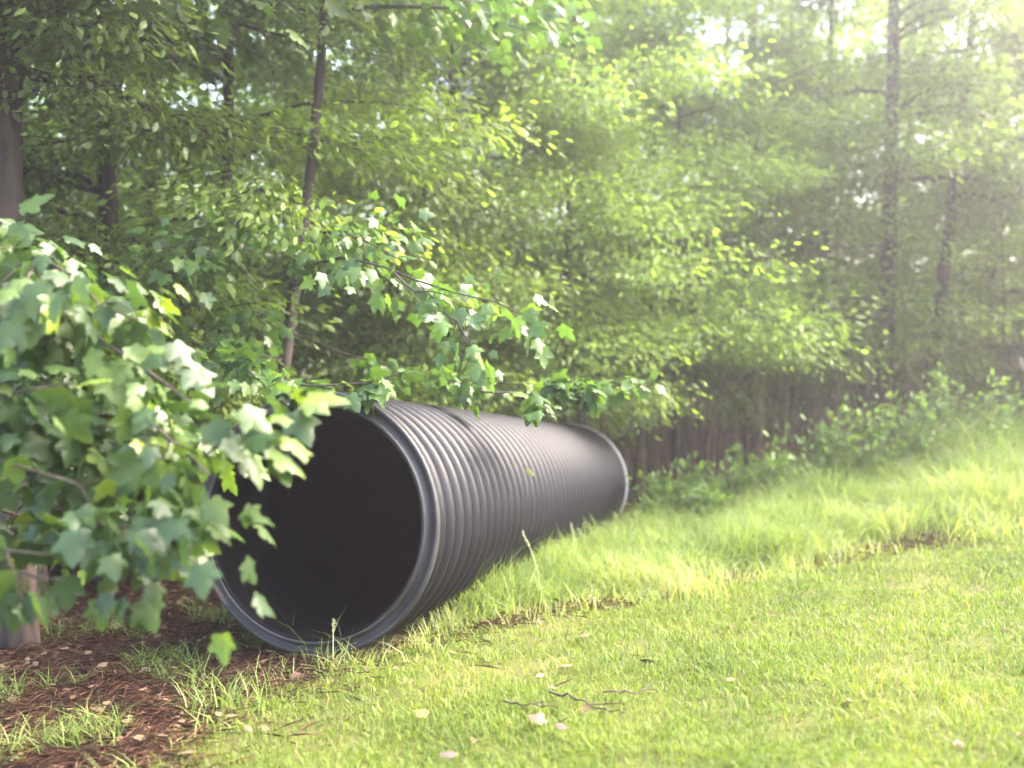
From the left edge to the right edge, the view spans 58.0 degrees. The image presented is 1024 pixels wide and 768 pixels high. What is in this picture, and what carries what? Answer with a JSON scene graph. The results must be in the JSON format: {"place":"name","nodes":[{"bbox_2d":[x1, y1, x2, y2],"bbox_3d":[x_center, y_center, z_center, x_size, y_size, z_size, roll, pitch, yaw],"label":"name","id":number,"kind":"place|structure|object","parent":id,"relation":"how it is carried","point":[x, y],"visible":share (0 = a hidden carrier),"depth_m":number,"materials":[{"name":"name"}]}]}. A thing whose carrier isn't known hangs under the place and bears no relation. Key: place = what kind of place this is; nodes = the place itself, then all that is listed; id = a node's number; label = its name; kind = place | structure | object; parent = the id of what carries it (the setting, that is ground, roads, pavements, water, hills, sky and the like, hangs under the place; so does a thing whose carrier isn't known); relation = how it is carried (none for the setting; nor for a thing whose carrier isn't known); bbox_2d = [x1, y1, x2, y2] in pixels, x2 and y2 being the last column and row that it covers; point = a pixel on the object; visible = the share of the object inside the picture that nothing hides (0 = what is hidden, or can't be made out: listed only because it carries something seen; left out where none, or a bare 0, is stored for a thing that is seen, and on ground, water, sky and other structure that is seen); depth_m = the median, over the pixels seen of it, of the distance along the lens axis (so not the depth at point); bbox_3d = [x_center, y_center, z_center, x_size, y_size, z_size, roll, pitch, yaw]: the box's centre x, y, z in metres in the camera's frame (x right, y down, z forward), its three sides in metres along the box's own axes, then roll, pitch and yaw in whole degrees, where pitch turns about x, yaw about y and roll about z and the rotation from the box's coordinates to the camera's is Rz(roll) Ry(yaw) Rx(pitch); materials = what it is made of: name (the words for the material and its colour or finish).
{"place":"outdoors","nodes":[
{"label":"outdoors","id":0,"kind":"place"},
{"bbox_2d":[0,359,1023,767],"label":"ground","id":1,"kind":"structure","parent":0,"point":[400,635],"depth_m":4.00,"materials":[{"name":"green plant"}]},
{"bbox_2d":[22,6,217,477],"bbox_3d":[-5.508,-2.868,7.789,6.594,9.176,6.415,-2,3,-29],"label":"woodland tree","id":2,"kind":"object","parent":1,"relation":"on","point":[97,270],"visible":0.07,"depth_m":7.84,"materials":[{"name":"green plant"}]},
{"bbox_2d":[56,413,200,565],"bbox_3d":[-4.032,0.718,8.307,2.939,1.953,2.581,-1,3,-26],"label":"shrub","id":3,"kind":"object","parent":1,"relation":"on","point":[60,531],"depth_m":7.67,"materials":[{"name":"green plant"}]},
{"bbox_2d":[60,316,274,532],"bbox_3d":[-2.972,0.534,7.700,2.549,2.283,2.912,2,4,34],"label":"shrub","id":4,"kind":"object","parent":1,"relation":"on","point":[194,481],"visible":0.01,"depth_m":7.34,"materials":[{"name":"green plant"}]},
{"bbox_2d":[0,0,350,667],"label":"maple tree","id":5,"kind":"object","parent":1,"relation":"on","point":[86,423],"visible":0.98,"depth_m":2.88,"materials":[{"name":"green plant"}]},
{"bbox_2d":[0,0,384,596],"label":"woodland tree","id":6,"kind":"object","parent":1,"relation":"on","point":[12,198],"visible":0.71,"depth_m":6.26,"materials":[{"name":"green plant"}]},
{"bbox_2d":[23,0,394,343],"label":"woodland tree","id":7,"kind":"object","parent":1,"relation":"on","point":[134,197],"visible":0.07,"depth_m":11.05,"materials":[{"name":"green plant"}]},
{"bbox_2d":[23,5,406,428],"bbox_3d":[-5.216,-3.040,10.214,6.992,9.544,6.502,1,3,25],"label":"woodland tree","id":8,"kind":"object","parent":1,"relation":"on","point":[194,77],"visible":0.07,"depth_m":10.37,"materials":[{"name":"green plant"}]},
{"bbox_2d":[0,588,435,767],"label":"sparse grass","id":9,"kind":"structure","parent":1,"relation":"on","point":[74,730],"depth_m":4.29,"materials":[{"name":"green plant"}]},
{"bbox_2d":[0,0,484,583],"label":"woodland tree","id":10,"kind":"object","parent":1,"relation":"on","point":[98,36],"visible":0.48,"depth_m":6.38,"materials":[{"name":"green plant"}]},
{"bbox_2d":[0,0,572,475],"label":"woodland tree","id":11,"kind":"object","parent":1,"relation":"on","point":[224,190],"visible":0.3,"depth_m":6.97,"materials":[{"name":"green plant"}]},
{"bbox_2d":[23,0,588,423],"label":"woodland tree","id":12,"kind":"object","parent":1,"relation":"on","point":[248,109],"visible":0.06,"depth_m":11.26,"materials":[{"name":"green plant"}]},
{"bbox_2d":[187,348,454,508],"bbox_3d":[-1.742,0.727,8.930,2.841,2.183,3.056,0,3,0],"label":"shrub","id":13,"kind":"object","parent":1,"relation":"on","point":[401,359],"visible":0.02,"depth_m":8.65,"materials":[{"name":"green plant"}]},
{"bbox_2d":[234,77,432,401],"bbox_3d":[-1.845,-0.607,9.518,2.673,5.015,2.180,2,4,37],"label":"sapling","id":14,"kind":"object","parent":1,"relation":"on","point":[338,309],"visible":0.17,"depth_m":9.35,"materials":[{"name":"green plant"}]},
{"bbox_2d":[331,618,336,660],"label":"grass stalk","id":15,"kind":"object","parent":1,"relation":"on","point":[333,624],"depth_m":4.57,"materials":[{"name":"plant"}]},
{"bbox_2d":[140,0,595,492],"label":"woodland tree","id":16,"kind":"object","parent":1,"relation":"on","point":[472,217],"visible":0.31,"depth_m":9.12,"materials":[{"name":"green plant"}]},
{"bbox_2d":[212,22,564,399],"bbox_3d":[-2.294,-4.807,19.169,8.167,13.134,8.520,0,3,0],"label":"woodland tree","id":17,"kind":"object","parent":1,"relation":"on","point":[270,100],"visible":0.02,"depth_m":18.07,"materials":[{"name":"green plant"}]},
{"bbox_2d":[118,0,668,427],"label":"sweetgum tree","id":18,"kind":"object","parent":1,"relation":"on","point":[247,368],"visible":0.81,"depth_m":5.90,"materials":[{"name":"green plant"}]},
{"bbox_2d":[276,200,521,415],"bbox_3d":[-1.008,0.034,9.346,2.706,3.717,2.343,0,3,0],"label":"sapling","id":19,"kind":"object","parent":1,"relation":"on","point":[431,353],"visible":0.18,"depth_m":9.01,"materials":[{"name":"green plant"}]},
{"bbox_2d":[201,390,627,654],"bbox_3d":[-0.187,0.942,7.817,1.398,2.126,6.417,1,3,16],"label":"corrugated pipe","id":20,"kind":"object","parent":1,"relation":"on","point":[368,513],"visible":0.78,"depth_m":5.78,"materials":[{"name":"black plastic"}]},
{"bbox_2d":[414,708,429,717],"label":"fallen leaf","id":21,"kind":"object","parent":1,"relation":"on","point":[424,712],"visible":1,"depth_m":3.60,"materials":[{"name":"yellow plant"}]},
{"bbox_2d":[438,751,457,757],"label":"fallen leaf","id":22,"kind":"object","parent":1,"relation":"on","point":[448,754],"visible":1,"depth_m":3.20,"materials":[{"name":"beige plant"}]},
{"bbox_2d":[416,361,518,413],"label":"shrub","id":23,"kind":"object","parent":1,"relation":"on","point":[482,409],"visible":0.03,"depth_m":9.93,"materials":[{"name":"green plant"}]},
{"bbox_2d":[402,207,559,414],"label":"sapling","id":24,"kind":"object","parent":1,"relation":"on","point":[493,341],"visible":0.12,"depth_m":11.41,"materials":[{"name":"green plant"}]},
{"bbox_2d":[234,0,748,435],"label":"woodland tree","id":25,"kind":"object","parent":1,"relation":"on","point":[518,287],"visible":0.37,"depth_m":9.82,"materials":[{"name":"green plant"}]},
{"bbox_2d":[0,450,1019,767],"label":"leaf litter","id":26,"kind":"object","parent":1,"relation":"on","point":[248,728],"visible":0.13,"depth_m":4.36,"materials":[{"name":"brown plant"}]},
{"bbox_2d":[0,518,1023,767],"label":"pine straw litter","id":27,"kind":"object","parent":1,"relation":"on","point":[134,680],"visible":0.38,"depth_m":4.60,"materials":[{"name":"brown plant"}]},
{"bbox_2d":[31,0,1023,430],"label":"woods","id":28,"kind":"object","parent":1,"relation":"on","point":[863,36],"visible":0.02,"depth_m":24.41,"materials":[{"name":"plant"}]},
{"bbox_2d":[503,699,558,708],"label":"fallen twig","id":29,"kind":"object","parent":1,"relation":"on","point":[520,704],"visible":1,"depth_m":3.61,"materials":[{"name":"brown wood"}]},
{"bbox_2d":[522,531,539,581],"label":"grass stalk","id":30,"kind":"object","parent":1,"relation":"on","point":[527,541],"depth_m":6.27,"materials":[{"name":"plant"}]},
{"bbox_2d":[489,376,585,423],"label":"shrub","id":31,"kind":"object","parent":1,"relation":"on","point":[579,411],"visible":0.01,"depth_m":12.23,"materials":[{"name":"green plant"}]},
{"bbox_2d":[529,712,547,724],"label":"fallen leaf","id":32,"kind":"object","parent":1,"relation":"on","point":[538,717],"visible":1,"depth_m":3.42,"materials":[{"name":"beige plant"}]},
{"bbox_2d":[280,0,804,445],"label":"woodland tree","id":33,"kind":"object","parent":1,"relation":"on","point":[555,351],"visible":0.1,"depth_m":11.72,"materials":[{"name":"green plant"}]},
{"bbox_2d":[553,723,566,728],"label":"fallen leaf","id":34,"kind":"object","parent":1,"relation":"on","point":[560,726],"visible":1,"depth_m":3.31,"materials":[{"name":"beige plant"}]},
{"bbox_2d":[380,1,757,425],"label":"woodland tree","id":35,"kind":"object","parent":1,"relation":"on","point":[659,383],"visible":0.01,"depth_m":20.54,"materials":[{"name":"green plant"}]},
{"bbox_2d":[127,323,1023,519],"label":"undergrowth","id":36,"kind":"object","parent":1,"relation":"on","point":[711,444],"visible":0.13,"depth_m":12.84,"materials":[{"name":"plant"}]},
{"bbox_2d":[549,690,624,713],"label":"fallen twig","id":37,"kind":"object","parent":1,"relation":"on","point":[570,695],"visible":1,"depth_m":3.61,"materials":[{"name":"brown wood"}]},
{"bbox_2d":[508,180,688,434],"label":"sapling","id":38,"kind":"object","parent":1,"relation":"on","point":[598,350],"visible":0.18,"depth_m":12.14,"materials":[{"name":"green plant"}]},
{"bbox_2d":[329,0,909,423],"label":"woodland tree","id":39,"kind":"object","parent":1,"relation":"on","point":[614,203],"visible":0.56,"depth_m":10.13,"materials":[{"name":"green plant"}]},
{"bbox_2d":[603,681,657,693],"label":"fallen twig","id":40,"kind":"object","parent":1,"relation":"on","point":[641,690],"visible":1,"depth_m":3.75,"materials":[{"name":"brown wood"}]},
{"bbox_2d":[624,470,684,521],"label":"weed","id":41,"kind":"object","parent":1,"relation":"on","point":[650,478],"visible":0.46,"depth_m":9.64,"materials":[{"name":"green plant"}]},
{"bbox_2d":[553,137,757,504],"bbox_3d":[1.744,-0.744,11.900,2.748,4.805,2.603,-1,3,-26],"label":"sapling","id":42,"kind":"object","parent":1,"relation":"on","point":[647,459],"visible":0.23,"depth_m":11.77,"materials":[{"name":"green plant"}]},
{"bbox_2d":[622,458,714,520],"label":"weed","id":43,"kind":"object","parent":1,"relation":"on","point":[677,482],"visible":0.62,"depth_m":9.91,"materials":[{"name":"green plant"}]},
{"bbox_2d":[473,0,880,477],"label":"woodland tree","id":44,"kind":"object","parent":1,"relation":"on","point":[727,394],"visible":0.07,"depth_m":14.07,"materials":[{"name":"green plant"}]},
{"bbox_2d":[467,0,910,485],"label":"woodland tree","id":45,"kind":"object","parent":1,"relation":"on","point":[741,179],"visible":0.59,"depth_m":11.76,"materials":[{"name":"green plant"}]},
{"bbox_2d":[666,451,719,514],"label":"weed","id":46,"kind":"object","parent":1,"relation":"on","point":[697,469],"visible":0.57,"depth_m":10.11,"materials":[{"name":"green plant"}]},
{"bbox_2d":[686,480,734,518],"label":"weed","id":47,"kind":"object","parent":1,"relation":"on","point":[711,495],"visible":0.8,"depth_m":9.59,"materials":[{"name":"green plant"}]},
{"bbox_2d":[639,220,795,480],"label":"sapling","id":48,"kind":"object","parent":1,"relation":"on","point":[703,362],"visible":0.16,"depth_m":13.51,"materials":[{"name":"green plant"}]},
{"bbox_2d":[550,0,919,435],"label":"woodland tree","id":49,"kind":"object","parent":1,"relation":"on","point":[740,75],"visible":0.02,"depth_m":18.56,"materials":[{"name":"green plant"}]},
{"bbox_2d":[700,446,776,511],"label":"weed","id":50,"kind":"object","parent":1,"relation":"on","point":[736,475],"visible":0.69,"depth_m":10.11,"materials":[{"name":"green plant"}]},
{"bbox_2d":[728,430,795,495],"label":"weed","id":51,"kind":"object","parent":1,"relation":"on","point":[771,456],"visible":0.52,"depth_m":10.22,"materials":[{"name":"green plant"}]},
{"bbox_2d":[734,445,805,499],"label":"weed","id":52,"kind":"object","parent":1,"relation":"on","point":[761,473],"visible":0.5,"depth_m":10.11,"materials":[{"name":"green plant"}]},
{"bbox_2d":[687,323,884,461],"bbox_3d":[4.162,0.177,14.205,3.148,2.312,2.570,0,3,0],"label":"shrub","id":53,"kind":"object","parent":1,"relation":"on","point":[783,386],"visible":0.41,"depth_m":13.86,"materials":[{"name":"green plant"}]},
{"bbox_2d":[576,0,1023,465],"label":"woodland tree","id":54,"kind":"object","parent":1,"relation":"on","point":[836,61],"visible":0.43,"depth_m":13.33,"materials":[{"name":"green plant"}]},
{"bbox_2d":[718,171,881,454],"bbox_3d":[4.239,-1.091,14.381,2.550,4.909,2.665,0,3,0],"label":"sapling","id":55,"kind":"object","parent":1,"relation":"on","point":[816,264],"visible":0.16,"depth_m":14.05,"materials":[{"name":"green plant"}]},
{"bbox_2d":[764,448,843,494],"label":"weed","id":56,"kind":"object","parent":1,"relation":"on","point":[784,460],"visible":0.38,"depth_m":9.93,"materials":[{"name":"green plant"}]},
{"bbox_2d":[608,0,1023,457],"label":"woodland tree","id":57,"kind":"object","parent":1,"relation":"on","point":[918,306],"visible":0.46,"depth_m":13.43,"materials":[{"name":"green plant"}]},
{"bbox_2d":[797,400,861,479],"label":"weed","id":58,"kind":"object","parent":1,"relation":"on","point":[820,443],"visible":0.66,"depth_m":10.17,"materials":[{"name":"green plant"}]},
{"bbox_2d":[746,318,921,445],"bbox_3d":[5.237,0.023,15.216,3.268,2.466,2.831,0,3,0],"label":"shrub","id":59,"kind":"object","parent":1,"relation":"on","point":[862,376],"visible":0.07,"depth_m":14.78,"materials":[{"name":"green plant"}]},
{"bbox_2d":[775,393,901,482],"bbox_3d":[3.632,0.688,10.301,1.319,1.179,0.678,3,4,45],"label":"weed","id":60,"kind":"object","parent":1,"relation":"on","point":[842,436],"visible":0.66,"depth_m":10.17,"materials":[{"name":"green plant"}]},
{"bbox_2d":[769,161,935,457],"bbox_3d":[4.871,-1.099,14.185,2.655,4.673,2.657,0,3,0],"label":"sapling","id":61,"kind":"object","parent":1,"relation":"on","point":[834,279],"visible":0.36,"depth_m":13.67,"materials":[{"name":"green plant"}]},
{"bbox_2d":[697,0,1023,453],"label":"woodland tree","id":62,"kind":"object","parent":1,"relation":"on","point":[895,10],"visible":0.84,"depth_m":12.15,"materials":[{"name":"green plant"}]},
{"bbox_2d":[828,396,897,475],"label":"weed","id":63,"kind":"object","parent":1,"relation":"on","point":[855,449],"visible":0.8,"depth_m":10.11,"materials":[{"name":"green plant"}]},
{"bbox_2d":[811,240,942,386],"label":"sapling","id":64,"kind":"object","parent":1,"relation":"on","point":[863,292],"visible":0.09,"depth_m":15.84,"materials":[{"name":"green plant"}]},
{"bbox_2d":[732,0,1023,445],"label":"woodland tree","id":65,"kind":"object","parent":1,"relation":"on","point":[943,272],"visible":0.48,"depth_m":12.42,"materials":[{"name":"green plant"}]},
{"bbox_2d":[846,395,920,472],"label":"weed","id":66,"kind":"object","parent":1,"relation":"on","point":[887,424],"visible":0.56,"depth_m":10.27,"materials":[{"name":"green plant"}]},
{"bbox_2d":[759,0,1023,388],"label":"woodland tree","id":67,"kind":"object","parent":1,"relation":"on","point":[910,197],"visible":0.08,"depth_m":18.34,"materials":[{"name":"green plant"}]},
{"bbox_2d":[769,0,1023,429],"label":"woodland tree","id":68,"kind":"object","parent":1,"relation":"on","point":[938,216],"visible":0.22,"depth_m":13.74,"materials":[{"name":"green plant"}]},
{"bbox_2d":[883,390,958,467],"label":"weed","id":69,"kind":"object","parent":1,"relation":"on","point":[921,437],"visible":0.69,"depth_m":10.39,"materials":[{"name":"green plant"}]},
{"bbox_2d":[820,315,1023,432],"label":"shrub","id":70,"kind":"object","parent":1,"relation":"on","point":[958,365],"visible":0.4,"depth_m":13.13,"materials":[{"name":"green plant"}]},
{"bbox_2d":[869,382,975,470],"bbox_3d":[4.762,0.540,10.638,1.662,1.168,1.000,-2,4,-40],"label":"weed","id":71,"kind":"object","parent":1,"relation":"on","point":[938,398],"visible":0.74,"depth_m":10.33,"materials":[{"name":"green plant"}]},
{"bbox_2d":[830,0,1023,339],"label":"woodland tree","id":72,"kind":"object","parent":1,"relation":"on","point":[1009,292],"visible":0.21,"depth_m":14.28,"materials":[{"name":"green plant"}]},
{"bbox_2d":[898,165,1023,345],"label":"sapling","id":73,"kind":"object","parent":1,"relation":"on","point":[953,273],"visible":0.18,"depth_m":14.61,"materials":[{"name":"green plant"}]},
{"bbox_2d":[919,369,1008,445],"bbox_3d":[5.250,0.394,10.830,0.872,1.159,0.823,0,3,0],"label":"weed","id":74,"kind":"object","parent":1,"relation":"on","point":[972,414],"visible":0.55,"depth_m":10.75,"materials":[{"name":"green plant"}]},
{"bbox_2d":[911,0,1023,335],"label":"woodland tree","id":75,"kind":"object","parent":1,"relation":"on","point":[999,275],"visible":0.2,"depth_m":15.39,"materials":[{"name":"green plant"}]},
{"bbox_2d":[913,183,1023,414],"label":"sapling","id":76,"kind":"object","parent":1,"relation":"on","point":[1014,264],"visible":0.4,"depth_m":13.79,"materials":[{"name":"green plant"}]},
{"bbox_2d":[915,362,1023,457],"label":"weed","id":77,"kind":"object","parent":1,"relation":"on","point":[943,388],"visible":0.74,"depth_m":10.50,"materials":[{"name":"green plant"}]},
{"bbox_2d":[920,317,1023,424],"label":"shrub","id":78,"kind":"object","parent":1,"relation":"on","point":[1015,353],"visible":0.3,"depth_m":14.14,"materials":[{"name":"green plant"}]},
{"bbox_2d":[977,393,1023,445],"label":"weed","id":79,"kind":"object","parent":1,"relation":"on","point":[1013,418],"visible":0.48,"depth_m":10.76,"materials":[{"name":"green plant"}]},
{"bbox_2d":[29,0,1023,357],"label":"sky","id":80,"kind":"structure","parent":0,"point":[204,86],"materials":[{"name":"white"}]},
{"bbox_2d":[130,403,1023,737],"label":"tall grass","id":81,"kind":"structure","parent":0,"point":[778,527],"depth_m":7.46,"materials":[{"name":"green plant"}]}
]}

